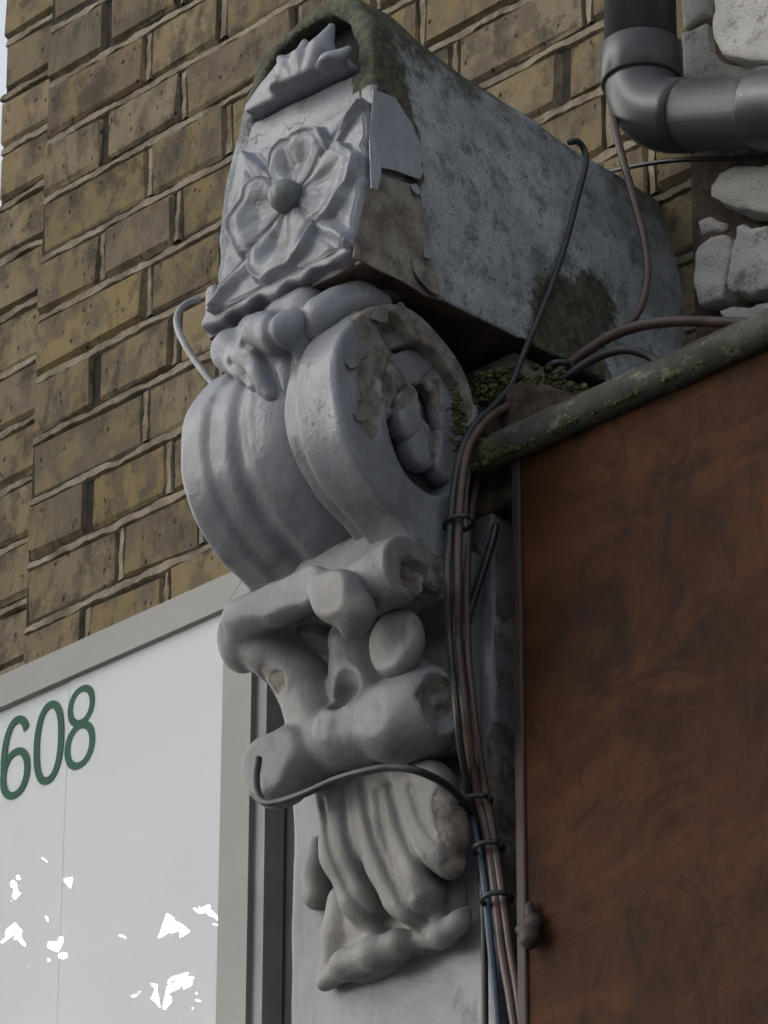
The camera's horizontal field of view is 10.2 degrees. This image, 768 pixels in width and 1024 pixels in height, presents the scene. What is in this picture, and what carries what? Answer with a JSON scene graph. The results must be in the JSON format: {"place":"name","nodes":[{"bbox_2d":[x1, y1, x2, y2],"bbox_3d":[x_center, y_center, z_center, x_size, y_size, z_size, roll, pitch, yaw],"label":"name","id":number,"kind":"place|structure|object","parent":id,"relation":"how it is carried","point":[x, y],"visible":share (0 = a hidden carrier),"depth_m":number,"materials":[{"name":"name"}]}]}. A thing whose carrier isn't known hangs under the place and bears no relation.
{"place":"outdoors","nodes":[
{"label":"outdoors","id":0,"kind":"place"},
{"bbox_2d":[0,0,6,205],"label":"sky","id":1,"kind":"structure","parent":0,"point":[3,3],"materials":[{"name":"white"}]},
{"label":"pavement","id":2,"kind":"structure","parent":0,"visible":0},
{"bbox_2d":[0,0,52,675],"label":"brick pier","id":3,"kind":"structure","parent":2,"relation":"on","point":[24,99],"depth_m":4.92,"materials":[{"name":"brown brick"}]},
{"bbox_2d":[23,0,744,664],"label":"brick wall","id":4,"kind":"structure","parent":2,"relation":"on","point":[147,100],"depth_m":4.63,"materials":[{"name":"brown brick"}]},
{"bbox_2d":[600,0,767,153],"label":"drainpipe","id":5,"kind":"object","parent":4,"relation":"attached to","point":[657,101],"visible":1,"depth_m":3.99,"materials":[{"name":"grey plastic"}]},
{"bbox_2d":[608,105,651,325],"bbox_3d":[0.227,-0.295,3.974,0.033,0.390,0.177,-1,-27,2],"label":"cable","id":6,"kind":"object","parent":5,"relation":"attached to","point":[646,255],"visible":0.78,"depth_m":3.90,"materials":[{"name":"grey rubber"}]},
{"bbox_2d":[681,0,767,339],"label":"rubble wall","id":7,"kind":"structure","parent":4,"relation":"attached to","point":[729,200],"depth_m":3.99,"materials":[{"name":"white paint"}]},
{"bbox_2d":[608,154,767,172],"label":"cable","id":8,"kind":"object","parent":7,"relation":"on","point":[696,159],"visible":0.88,"depth_m":4.02,"materials":[{"name":"black plastic"}]},
{"bbox_2d":[292,352,587,1023],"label":"pilaster","id":9,"kind":"object","parent":2,"relation":"on","point":[443,987],"visible":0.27,"depth_m":3.65,"materials":[{"name":"grey paint"}]},
{"bbox_2d":[0,572,294,1023],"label":"shop sign","id":10,"kind":"object","parent":9,"relation":"attached to","point":[147,843],"visible":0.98,"depth_m":4.01,"materials":[{"name":"plastic"}]},
{"bbox_2d":[181,0,686,991],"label":"console bracket","id":11,"kind":"object","parent":9,"relation":"attached to","point":[399,198],"visible":0.98,"depth_m":3.72,"materials":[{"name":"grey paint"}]},
{"bbox_2d":[173,296,213,383],"bbox_3d":[-0.170,-0.155,3.916,0.027,0.126,0.062,12,-29,-22],"label":"cable","id":12,"kind":"object","parent":11,"relation":"attached to","point":[190,353],"visible":0.89,"depth_m":3.93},
{"bbox_2d":[252,756,475,813],"bbox_3d":[-0.023,0.210,3.571,0.188,0.062,0.092,-4,-27,8],"label":"cable","id":13,"kind":"object","parent":11,"relation":"attached to","point":[446,785],"visible":1,"depth_m":3.56,"materials":[{"name":"grey rubber"}]},
{"bbox_2d":[467,812,501,1023],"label":"cable","id":14,"kind":"object","parent":11,"relation":"hanging from","point":[489,932],"visible":1,"depth_m":3.54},
{"bbox_2d":[453,402,516,1023],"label":"cable","id":15,"kind":"object","parent":11,"relation":"attached to","point":[486,421],"visible":0.98,"depth_m":3.59,"materials":[{"name":"rubber"}]},
{"bbox_2d":[457,792,493,812],"bbox_3d":[0.076,0.242,3.579,0.030,0.008,0.032,24,-35,-39],"label":"cable tie","id":16,"kind":"object","parent":15,"relation":"attached to","point":[488,797],"visible":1,"depth_m":3.57,"materials":[{"name":"black plastic"}]},
{"bbox_2d":[479,890,513,908],"bbox_3d":[0.093,0.319,3.546,0.030,0.008,0.029,24,-35,-39],"label":"cable tie","id":17,"kind":"object","parent":15,"relation":"attached to","point":[485,895],"visible":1,"depth_m":3.54,"materials":[{"name":"black plastic"}]},
{"bbox_2d":[471,523,499,623],"bbox_3d":[0.084,0.056,3.691,0.036,0.096,0.010,-13,-29,24],"label":"cable","id":18,"kind":"object","parent":11,"relation":"attached to","point":[485,563],"visible":0.88,"depth_m":3.69,"materials":[{"name":"black rubber"}]},
{"bbox_2d":[462,470,517,1023],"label":"cable","id":19,"kind":"object","parent":11,"relation":"attached to","point":[484,784],"visible":0.97,"depth_m":3.59,"materials":[{"name":"brown rubber"}]},
{"bbox_2d":[470,839,505,857],"bbox_3d":[0.086,0.279,3.567,0.030,0.008,0.029,24,-35,-39],"label":"cable tie","id":20,"kind":"object","parent":19,"relation":"attached to","point":[480,843],"visible":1,"depth_m":3.56,"materials":[{"name":"black plastic"}]},
{"bbox_2d":[444,138,588,1023],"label":"cable","id":21,"kind":"object","parent":11,"relation":"hanging from","point":[498,400],"visible":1,"depth_m":3.64,"materials":[{"name":"black rubber"}]},
{"bbox_2d":[441,513,475,532],"bbox_3d":[0.064,0.010,3.660,0.030,0.008,0.030,24,-35,-39],"label":"cable tie","id":22,"kind":"object","parent":21,"relation":"attached to","point":[467,528],"visible":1,"depth_m":3.65,"materials":[{"name":"black plastic"}]},
{"bbox_2d":[472,308,767,1023],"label":"fascia board","id":23,"kind":"object","parent":9,"relation":"attached to","point":[640,571],"visible":1,"depth_m":3.50,"materials":[{"name":"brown wood"}]},
{"bbox_2d":[468,383,578,521],"bbox_3d":[0.337,-0.112,3.715,0.263,0.189,0.505,24,-35,-39],"label":"rubble ledge","id":24,"kind":"object","parent":23,"relation":"on","point":[525,400],"visible":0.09,"depth_m":3.74,"materials":[{"name":"stone"}]},
{"bbox_2d":[560,345,657,384],"bbox_3d":[0.202,-0.122,3.739,0.122,0.047,0.012,-12,-29,23],"label":"cable","id":25,"kind":"object","parent":24,"relation":"on","point":[581,366],"visible":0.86,"depth_m":3.75,"materials":[{"name":"black rubber"}]},
{"bbox_2d":[544,316,746,379],"bbox_3d":[0.230,-0.149,3.752,0.197,0.043,0.015,-11,-29,21],"label":"cable","id":26,"kind":"object","parent":24,"relation":"on","point":[594,345],"visible":0.92,"depth_m":3.75,"materials":[{"name":"grey rubber"}]},
{"bbox_2d":[544,359,574,375],"bbox_3d":[0.154,-0.125,3.772,0.031,0.009,0.027,24,-35,-39],"label":"cable tie","id":27,"kind":"object","parent":26,"relation":"attached to","point":[562,362],"visible":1,"depth_m":3.76,"materials":[{"name":"black plastic"}]},
{"bbox_2d":[446,341,749,471],"bbox_3d":[0.186,-0.133,3.666,0.090,0.135,0.390,24,-35,-39],"label":"moss","id":28,"kind":"object","parent":23,"relation":"on","point":[488,388],"visible":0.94,"depth_m":3.74,"materials":[{"name":"green plant"}]}
]}

